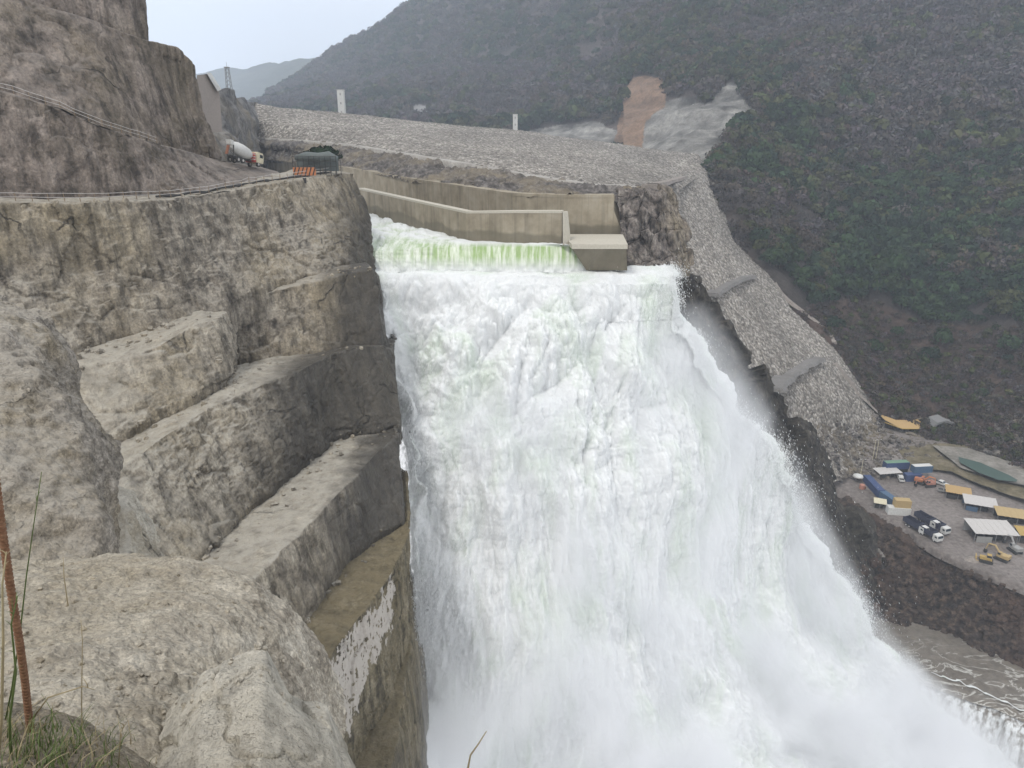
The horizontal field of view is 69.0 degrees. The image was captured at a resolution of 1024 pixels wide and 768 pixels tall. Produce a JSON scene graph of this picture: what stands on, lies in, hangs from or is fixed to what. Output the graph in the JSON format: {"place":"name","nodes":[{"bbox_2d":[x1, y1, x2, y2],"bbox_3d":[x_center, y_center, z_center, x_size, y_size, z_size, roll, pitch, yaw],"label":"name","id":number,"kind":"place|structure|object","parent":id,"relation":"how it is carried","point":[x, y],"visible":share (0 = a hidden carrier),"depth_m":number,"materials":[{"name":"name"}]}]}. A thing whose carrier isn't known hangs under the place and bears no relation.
{"place":"outdoors","nodes":[
{"label":"outdoors","id":0,"kind":"place"},
{"bbox_2d":[0,294,123,560],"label":"grey boulder","id":1,"kind":"object","parent":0,"point":[60,438],"visible":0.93,"depth_m":23.45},
{"bbox_2d":[29,0,148,40],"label":"rock wall","id":2,"kind":"structure","parent":0,"point":[128,16],"depth_m":124.65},
{"bbox_2d":[1,695,179,767],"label":"grass","id":3,"kind":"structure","parent":0,"point":[50,755],"depth_m":3.55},
{"bbox_2d":[0,0,221,159],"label":"rock wall","id":4,"kind":"structure","parent":0,"point":[99,70],"depth_m":119.69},
{"bbox_2d":[197,73,221,131],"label":"concrete abutment","id":5,"kind":"object","parent":4,"relation":"on","point":[209,87],"visible":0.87,"depth_m":162.53,"materials":[{"name":"grey concrete"}]},
{"bbox_2d":[0,90,278,199],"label":"rock wall","id":6,"kind":"structure","parent":0,"point":[44,148],"depth_m":110.36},
{"bbox_2d":[225,139,263,166],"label":"mixer truck","id":7,"kind":"object","parent":6,"relation":"on","point":[242,153],"visible":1,"depth_m":143.14,"materials":[{"name":"paint"}]},
{"bbox_2d":[117,486,164,556],"bbox_3d":[-26.596,11.283,53.097,5.005,8.054,22.519,-10,22,-27],"label":"rock rubble","id":8,"kind":"object","parent":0,"point":[138,532],"visible":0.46,"depth_m":50.13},
{"bbox_2d":[77,310,238,442],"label":"third rock bench","id":9,"kind":"object","parent":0,"point":[122,390],"visible":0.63,"depth_m":102.60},
{"bbox_2d":[51,106,266,168],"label":"ramp road","id":10,"kind":"structure","parent":0,"point":[125,134],"depth_m":112.77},
{"bbox_2d":[0,83,156,142],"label":"handrail fence","id":11,"kind":"object","parent":10,"relation":"on","point":[77,113],"visible":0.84,"depth_m":110.31,"materials":[{"name":"grey metal"}]},
{"bbox_2d":[0,553,346,766],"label":"gritty rock outcrop","id":12,"kind":"object","parent":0,"point":[313,677],"visible":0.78,"depth_m":8.05,"materials":[{"name":"stone"}]},
{"bbox_2d":[0,702,157,767],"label":"soil mound","id":13,"kind":"object","parent":12,"relation":"on","point":[135,759],"visible":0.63,"depth_m":3.72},
{"bbox_2d":[0,548,15,753],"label":"dry stalk","id":14,"kind":"object","parent":13,"relation":"on","point":[2,665],"visible":1,"depth_m":3.17,"materials":[{"name":"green plant"}]},
{"bbox_2d":[6,593,20,753],"bbox_3d":[-2.226,1.352,3.344,0.268,0.967,0.068,-4,20,-12],"label":"dry stalk","id":15,"kind":"object","parent":13,"relation":"on","point":[11,705],"visible":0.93,"depth_m":3.33,"materials":[{"name":"green plant"}]},
{"bbox_2d":[0,483,33,732],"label":"rusty bar","id":16,"kind":"object","parent":13,"relation":"on","point":[17,634],"visible":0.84,"depth_m":3.33,"materials":[{"name":"metal"}]},
{"bbox_2d":[4,472,41,719],"bbox_3d":[-2.257,1.048,3.418,0.712,1.548,0.057,6,20,16],"label":"dry stalk","id":17,"kind":"object","parent":13,"relation":"on","point":[8,705],"visible":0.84,"depth_m":3.37,"materials":[{"name":"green plant"}]},
{"bbox_2d":[32,677,94,717],"bbox_3d":[-2.219,1.560,3.664,0.336,0.226,0.066,-2,20,-6],"label":"twig","id":18,"kind":"object","parent":13,"relation":"on","point":[59,694],"visible":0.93,"depth_m":3.64,"materials":[{"name":"brown plant"}]},
{"bbox_2d":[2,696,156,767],"bbox_3d":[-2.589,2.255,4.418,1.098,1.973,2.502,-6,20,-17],"label":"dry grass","id":19,"kind":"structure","parent":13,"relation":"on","point":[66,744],"depth_m":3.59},
{"bbox_2d":[81,625,82,732],"bbox_3d":[-2.186,1.631,3.777,0.222,1.063,0.039,0,20,0],"label":"dry stalk","id":20,"kind":"object","parent":13,"relation":"on","point":[81,682],"visible":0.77,"depth_m":3.70,"materials":[{"name":"brown plant"}]},
{"bbox_2d":[0,563,331,750],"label":"pebbles","id":21,"kind":"object","parent":12,"relation":"on","point":[259,646],"visible":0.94,"depth_m":6.39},
{"bbox_2d":[156,649,355,767],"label":"pale rock slab","id":22,"kind":"object","parent":12,"relation":"on","point":[251,720],"visible":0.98,"depth_m":5.63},
{"bbox_2d":[0,172,375,354],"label":"rock wall","id":23,"kind":"structure","parent":0,"point":[85,276],"depth_m":113.49,"materials":[{"name":"stone"}]},
{"bbox_2d":[0,170,344,202],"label":"road ledge","id":24,"kind":"object","parent":23,"relation":"on","point":[283,174],"visible":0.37,"depth_m":116.44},
{"bbox_2d":[14,168,329,201],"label":"handrail fence","id":25,"kind":"object","parent":24,"relation":"on","point":[79,197],"visible":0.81,"depth_m":111.49,"materials":[{"name":"grey metal"}]},
{"bbox_2d":[158,172,329,196],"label":"hose","id":26,"kind":"object","parent":24,"relation":"on","point":[236,186],"visible":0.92,"depth_m":127.79,"materials":[{"name":"paint"}]},
{"bbox_2d":[293,167,315,175],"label":"striped barrier","id":27,"kind":"object","parent":24,"relation":"on","point":[310,171],"visible":0.91,"depth_m":143.45,"materials":[{"name":"orange paint"}]},
{"bbox_2d":[292,151,341,175],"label":"scaffold cage","id":28,"kind":"object","parent":24,"relation":"on","point":[322,161],"visible":0.88,"depth_m":146.12,"materials":[{"name":"paint"}]},
{"bbox_2d":[303,145,342,158],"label":"bush","id":29,"kind":"object","parent":24,"relation":"on","point":[319,148],"visible":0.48,"depth_m":156.67,"materials":[{"name":"green plant"}]},
{"bbox_2d":[213,88,267,167],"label":"grey rock slope","id":30,"kind":"structure","parent":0,"point":[239,120],"depth_m":242.48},
{"bbox_2d":[196,58,314,99],"bbox_3d":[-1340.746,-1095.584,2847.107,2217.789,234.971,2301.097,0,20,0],"label":"hills","id":31,"kind":"structure","parent":0,"point":[252,81],"depth_m":2459.45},
{"bbox_2d":[118,334,402,560],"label":"fourth rock bench","id":32,"kind":"object","parent":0,"point":[197,479],"visible":0.54,"depth_m":105.80,"materials":[{"name":"stone"}]},
{"bbox_2d":[21,174,398,623],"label":"bench rubble","id":33,"kind":"object","parent":32,"relation":"on","point":[89,203],"visible":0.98,"depth_m":106.53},
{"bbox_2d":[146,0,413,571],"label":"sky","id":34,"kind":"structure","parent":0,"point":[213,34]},
{"bbox_2d":[204,425,405,620],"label":"fifth rock bench","id":35,"kind":"object","parent":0,"point":[300,552],"visible":0.41,"depth_m":104.31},
{"bbox_2d":[236,262,389,364],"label":"second rock bench","id":36,"kind":"object","parent":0,"point":[322,312],"visible":0.47,"depth_m":130.03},
{"bbox_2d":[306,468,410,764],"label":"sixth rock bench","id":37,"kind":"object","parent":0,"point":[359,626],"visible":0.56,"depth_m":101.59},
{"bbox_2d":[355,566,428,767],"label":"lowest rock ledge","id":38,"kind":"object","parent":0,"point":[396,737],"visible":0.73,"depth_m":109.60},
{"bbox_2d":[257,137,636,186],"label":"berm road","id":39,"kind":"structure","parent":0,"point":[450,163],"depth_m":220.10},
{"bbox_2d":[258,137,639,203],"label":"berm","id":40,"kind":"structure","parent":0,"point":[399,164],"depth_m":209.72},
{"bbox_2d":[267,161,620,233],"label":"retaining wall","id":41,"kind":"structure","parent":40,"relation":"on","point":[593,214],"depth_m":169.69,"materials":[{"name":"concrete"}]},
{"bbox_2d":[359,188,570,245],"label":"chute wall","id":42,"kind":"structure","parent":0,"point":[527,226],"depth_m":156.07,"materials":[{"name":"concrete"}]},
{"bbox_2d":[369,214,586,272],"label":"chute water","id":43,"kind":"structure","parent":0,"point":[412,248],"depth_m":153.11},
{"bbox_2d":[254,103,884,481],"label":"rockfill dam","id":44,"kind":"structure","parent":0,"point":[777,334],"depth_m":310.38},
{"bbox_2d":[336,89,345,112],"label":"crest tower","id":45,"kind":"structure","parent":44,"relation":"on","point":[341,100],"depth_m":396.05,"materials":[{"name":"white paint"}]},
{"bbox_2d":[569,234,627,269],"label":"concrete plinth","id":46,"kind":"structure","parent":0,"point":[600,252],"depth_m":150.63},
{"bbox_2d":[284,0,1023,323],"bbox_3d":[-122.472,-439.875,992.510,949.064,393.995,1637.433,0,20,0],"label":"mountain","id":47,"kind":"structure","parent":0,"point":[758,154],"depth_m":402.63,"materials":[{"name":"plant"}]},
{"bbox_2d":[247,0,645,144],"bbox_3d":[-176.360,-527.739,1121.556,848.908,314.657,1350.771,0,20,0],"label":"wood","id":48,"kind":"object","parent":47,"relation":"on","point":[415,77],"visible":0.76,"depth_m":959.26,"materials":[{"name":"green plant"}]},
{"bbox_2d":[616,184,694,280],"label":"rock pillar","id":49,"kind":"object","parent":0,"point":[655,229],"visible":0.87,"depth_m":162.85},
{"bbox_2d":[640,176,685,189],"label":"path","id":50,"kind":"structure","parent":0,"point":[653,185],"depth_m":258.73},
{"bbox_2d":[376,264,1016,767],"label":"waterfall","id":51,"kind":"structure","parent":0,"point":[672,630],"depth_m":148.31,"materials":[{"name":"white liquid"}]},
{"bbox_2d":[375,261,1022,767],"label":"spray","id":52,"kind":"object","parent":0,"point":[727,401],"visible":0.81,"depth_m":150.01,"materials":[{"name":"white liquid"}]},
{"bbox_2d":[707,274,756,296],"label":"road","id":53,"kind":"structure","parent":0,"point":[720,290],"depth_m":276.61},
{"bbox_2d":[676,273,884,623],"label":"soaked rock edge","id":54,"kind":"object","parent":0,"point":[707,318],"visible":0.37,"depth_m":196.62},
{"bbox_2d":[771,357,825,392],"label":"road","id":55,"kind":"structure","parent":0,"point":[782,382],"depth_m":270.49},
{"bbox_2d":[775,282,836,343],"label":"road","id":56,"kind":"structure","parent":0,"point":[795,306],"depth_m":338.64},
{"bbox_2d":[620,0,1023,467],"bbox_3d":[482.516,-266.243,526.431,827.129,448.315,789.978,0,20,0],"label":"mountain slope","id":57,"kind":"structure","parent":0,"point":[656,118],"depth_m":387.67,"materials":[{"name":"soil"}]},
{"bbox_2d":[722,181,746,192],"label":"tree","id":58,"kind":"object","parent":57,"relation":"on","point":[736,184],"visible":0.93,"depth_m":375.60,"materials":[{"name":"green plant"}]},
{"bbox_2d":[727,188,748,203],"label":"tree","id":59,"kind":"object","parent":57,"relation":"on","point":[738,192],"visible":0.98,"depth_m":371.93,"materials":[{"name":"green plant"}]},
{"bbox_2d":[749,227,772,240],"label":"tree","id":60,"kind":"object","parent":57,"relation":"on","point":[763,232],"visible":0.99,"depth_m":351.02,"materials":[{"name":"green plant"}]},
{"bbox_2d":[758,250,778,265],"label":"tree","id":61,"kind":"object","parent":57,"relation":"on","point":[766,257],"visible":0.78,"depth_m":344.63,"materials":[{"name":"green plant"}]},
{"bbox_2d":[763,247,788,266],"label":"tree","id":62,"kind":"object","parent":57,"relation":"on","point":[774,251],"visible":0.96,"depth_m":343.36,"materials":[{"name":"green plant"}]},
{"bbox_2d":[771,240,794,255],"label":"tree","id":63,"kind":"object","parent":57,"relation":"on","point":[778,244],"visible":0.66,"depth_m":347.72,"materials":[{"name":"green plant"}]},
{"bbox_2d":[789,267,814,279],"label":"tree","id":64,"kind":"object","parent":57,"relation":"on","point":[806,271],"visible":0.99,"depth_m":345.25,"materials":[{"name":"green plant"}]},
{"bbox_2d":[793,277,811,286],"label":"tree","id":65,"kind":"object","parent":57,"relation":"on","point":[804,280],"visible":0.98,"depth_m":342.40,"materials":[{"name":"green plant"}]},
{"bbox_2d":[615,0,1023,157],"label":"mountain wood","id":66,"kind":"object","parent":57,"relation":"on","point":[646,40],"visible":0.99,"depth_m":531.17,"materials":[{"name":"green plant"}]},
{"bbox_2d":[824,315,846,326],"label":"tree","id":67,"kind":"object","parent":57,"relation":"on","point":[835,319],"visible":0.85,"depth_m":339.47,"materials":[{"name":"green plant"}]},
{"bbox_2d":[866,338,884,351],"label":"tree","id":68,"kind":"object","parent":57,"relation":"on","point":[873,341],"visible":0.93,"depth_m":345.91,"materials":[{"name":"green plant"}]},
{"bbox_2d":[770,276,1023,466],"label":"scrub","id":69,"kind":"object","parent":57,"relation":"on","point":[938,366],"visible":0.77,"depth_m":329.28,"materials":[{"name":"green plant"}]},
{"bbox_2d":[891,294,914,309],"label":"tree","id":70,"kind":"object","parent":57,"relation":"on","point":[901,297],"visible":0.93,"depth_m":355.28,"materials":[{"name":"green plant"}]},
{"bbox_2d":[899,294,921,309],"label":"tree","id":71,"kind":"object","parent":57,"relation":"on","point":[917,302],"visible":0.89,"depth_m":353.42,"materials":[{"name":"green plant"}]},
{"bbox_2d":[814,414,1023,481],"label":"valley boulders","id":72,"kind":"object","parent":57,"relation":"on","point":[853,449],"visible":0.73,"depth_m":291.36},
{"bbox_2d":[917,346,941,358],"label":"tree","id":73,"kind":"object","parent":57,"relation":"on","point":[929,351],"visible":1,"depth_m":340.03,"materials":[{"name":"green plant"}]},
{"bbox_2d":[928,297,950,309],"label":"tree","id":74,"kind":"object","parent":57,"relation":"on","point":[940,304],"visible":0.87,"depth_m":348.29,"materials":[{"name":"green plant"}]},
{"bbox_2d":[928,414,954,430],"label":"tunnel portal","id":75,"kind":"object","parent":57,"relation":"on","point":[936,420],"visible":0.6,"depth_m":314.31,"materials":[{"name":"concrete"}]},
{"bbox_2d":[933,328,953,344],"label":"tree","id":76,"kind":"object","parent":57,"relation":"on","point":[943,336],"visible":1,"depth_m":340.06,"materials":[{"name":"green plant"}]},
{"bbox_2d":[951,292,978,305],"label":"tree","id":77,"kind":"object","parent":57,"relation":"on","point":[961,301],"visible":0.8,"depth_m":343.30,"materials":[{"name":"green plant"}]},
{"bbox_2d":[987,297,1014,315],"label":"tree","id":78,"kind":"object","parent":57,"relation":"on","point":[1008,307],"visible":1,"depth_m":331.84,"materials":[{"name":"green plant"}]},
{"bbox_2d":[995,288,1023,302],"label":"tree","id":79,"kind":"object","parent":57,"relation":"on","point":[1010,293],"visible":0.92,"depth_m":332.94,"materials":[{"name":"green plant"}]},
{"bbox_2d":[996,334,1023,351],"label":"tree","id":80,"kind":"object","parent":57,"relation":"on","point":[1005,339],"visible":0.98,"depth_m":322.45,"materials":[{"name":"green plant"}]},
{"bbox_2d":[834,361,877,413],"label":"road","id":81,"kind":"structure","parent":0,"point":[847,378],"depth_m":319.25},
{"bbox_2d":[833,428,1023,594],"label":"yard","id":82,"kind":"structure","parent":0,"point":[956,546],"depth_m":252.16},
{"bbox_2d":[862,475,884,496],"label":"shipping container","id":83,"kind":"object","parent":82,"relation":"on","point":[874,486],"visible":0.92,"depth_m":265.89,"materials":[{"name":"metal"}]},
{"bbox_2d":[873,497,886,508],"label":"shed","id":84,"kind":"structure","parent":82,"relation":"on","point":[879,503],"depth_m":254.30,"materials":[{"name":"metal"}]},
{"bbox_2d":[878,489,894,504],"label":"shipping container","id":85,"kind":"object","parent":82,"relation":"on","point":[887,495],"visible":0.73,"depth_m":258.28,"materials":[{"name":"metal"}]},
{"bbox_2d":[873,467,902,478],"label":"shed","id":86,"kind":"structure","parent":82,"relation":"on","point":[889,472],"depth_m":275.88,"materials":[{"name":"metal"}]},
{"bbox_2d":[882,460,909,473],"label":"shipping container","id":87,"kind":"object","parent":82,"relation":"on","point":[902,465],"visible":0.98,"depth_m":278.20,"materials":[{"name":"metal"}]},
{"bbox_2d":[885,504,911,515],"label":"shipping container","id":88,"kind":"object","parent":82,"relation":"on","point":[890,509],"visible":0.96,"depth_m":249.66,"materials":[{"name":"metal"}]},
{"bbox_2d":[892,497,911,508],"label":"shipping container","id":89,"kind":"object","parent":88,"relation":"on","point":[898,502],"visible":1,"depth_m":249.12,"materials":[{"name":"metal"}]},
{"bbox_2d":[881,415,920,433],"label":"awning","id":90,"kind":"object","parent":82,"relation":"on","point":[903,424],"visible":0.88,"depth_m":316.93,"materials":[{"name":"paint"}]},
{"bbox_2d":[903,472,922,481],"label":"shipping container","id":91,"kind":"object","parent":82,"relation":"on","point":[909,476],"visible":0.85,"depth_m":272.94,"materials":[{"name":"metal"}]},
{"bbox_2d":[910,463,933,472],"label":"shipping container","id":92,"kind":"object","parent":91,"relation":"on","point":[922,468],"visible":1,"depth_m":273.72,"materials":[{"name":"metal"}]},
{"bbox_2d":[903,515,928,533],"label":"dump truck","id":93,"kind":"object","parent":82,"relation":"on","point":[910,520],"visible":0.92,"depth_m":241.09,"materials":[{"name":"white paint"}]},
{"bbox_2d":[914,477,935,487],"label":"excavator","id":94,"kind":"object","parent":82,"relation":"on","point":[930,483],"visible":1,"depth_m":268.47,"materials":[{"name":"paint"}]},
{"bbox_2d":[914,510,939,528],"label":"dump truck","id":95,"kind":"object","parent":82,"relation":"on","point":[921,514],"visible":0.79,"depth_m":243.99,"materials":[{"name":"white paint"}]},
{"bbox_2d":[917,522,942,541],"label":"dump truck","id":96,"kind":"object","parent":82,"relation":"on","point":[934,534],"visible":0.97,"depth_m":234.20,"materials":[{"name":"paint"}]},
{"bbox_2d":[926,515,950,534],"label":"dump truck","id":97,"kind":"object","parent":82,"relation":"on","point":[943,528],"visible":0.69,"depth_m":238.52,"materials":[{"name":"white paint"}]},
{"bbox_2d":[945,484,971,500],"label":"shed","id":98,"kind":"structure","parent":82,"relation":"on","point":[957,491],"depth_m":260.62,"materials":[{"name":"metal"}]},
{"bbox_2d":[961,493,997,512],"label":"shed","id":99,"kind":"structure","parent":82,"relation":"on","point":[980,502],"depth_m":252.85,"materials":[{"name":"metal"}]},
{"bbox_2d":[975,553,992,564],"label":"bulldozer","id":100,"kind":"object","parent":82,"relation":"on","point":[987,559],"visible":1,"depth_m":222.85,"materials":[{"name":"paint"}]},
{"bbox_2d":[962,518,1019,544],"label":"shed","id":101,"kind":"structure","parent":82,"relation":"on","point":[991,529],"depth_m":234.95,"materials":[{"name":"metal"}]},
{"bbox_2d":[987,543,1006,553],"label":"spoil heap","id":102,"kind":"object","parent":82,"relation":"on","point":[994,549],"visible":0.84,"depth_m":229.25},
{"bbox_2d":[983,543,1011,563],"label":"excavator","id":103,"kind":"object","parent":82,"relation":"on","point":[1001,556],"visible":1,"depth_m":223.76,"materials":[{"name":"paint"}]},
{"bbox_2d":[993,505,1023,524],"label":"shed","id":104,"kind":"structure","parent":82,"relation":"on","point":[1014,514],"depth_m":245.14,"materials":[{"name":"metal"}]},
{"bbox_2d":[1002,534,1023,554],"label":"excavator","id":105,"kind":"object","parent":82,"relation":"on","point":[1013,548],"visible":1,"depth_m":227.96,"materials":[{"name":"paint"}]},
{"bbox_2d":[1014,525,1023,542],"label":"shed","id":106,"kind":"structure","parent":82,"relation":"on","point":[1019,530],"depth_m":234.34,"materials":[{"name":"metal"}]},
{"bbox_2d":[838,496,1023,668],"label":"yard bank","id":107,"kind":"structure","parent":0,"point":[956,621],"depth_m":225.65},
{"bbox_2d":[845,524,1023,663],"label":"loose rocks","id":108,"kind":"object","parent":107,"relation":"on","point":[989,609],"visible":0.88,"depth_m":222.17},
{"bbox_2d":[870,618,1023,721],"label":"plunge pool","id":109,"kind":"structure","parent":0,"point":[964,662],"depth_m":206.48,"materials":[{"name":"liquid"}]},
{"bbox_2d":[909,679,1023,767],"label":"spill curtain","id":110,"kind":"object","parent":109,"relation":"in","point":[1008,730],"visible":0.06,"depth_m":192.89,"materials":[{"name":"liquid"}]},
{"bbox_2d":[931,672,1023,710],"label":"foam line","id":111,"kind":"object","parent":109,"relation":"on","point":[978,689],"visible":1,"depth_m":198.35,"materials":[{"name":"white liquid"}]},
{"bbox_2d":[899,443,1023,498],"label":"river bank","id":112,"kind":"structure","parent":0,"point":[944,463],"depth_m":281.46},
{"bbox_2d":[933,445,1023,484],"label":"pale river bar","id":113,"kind":"object","parent":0,"point":[953,454],"visible":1,"depth_m":282.74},
{"bbox_2d":[959,457,1016,481],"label":"river","id":114,"kind":"structure","parent":0,"point":[981,468],"depth_m":273.77,"materials":[{"name":"green liquid"}]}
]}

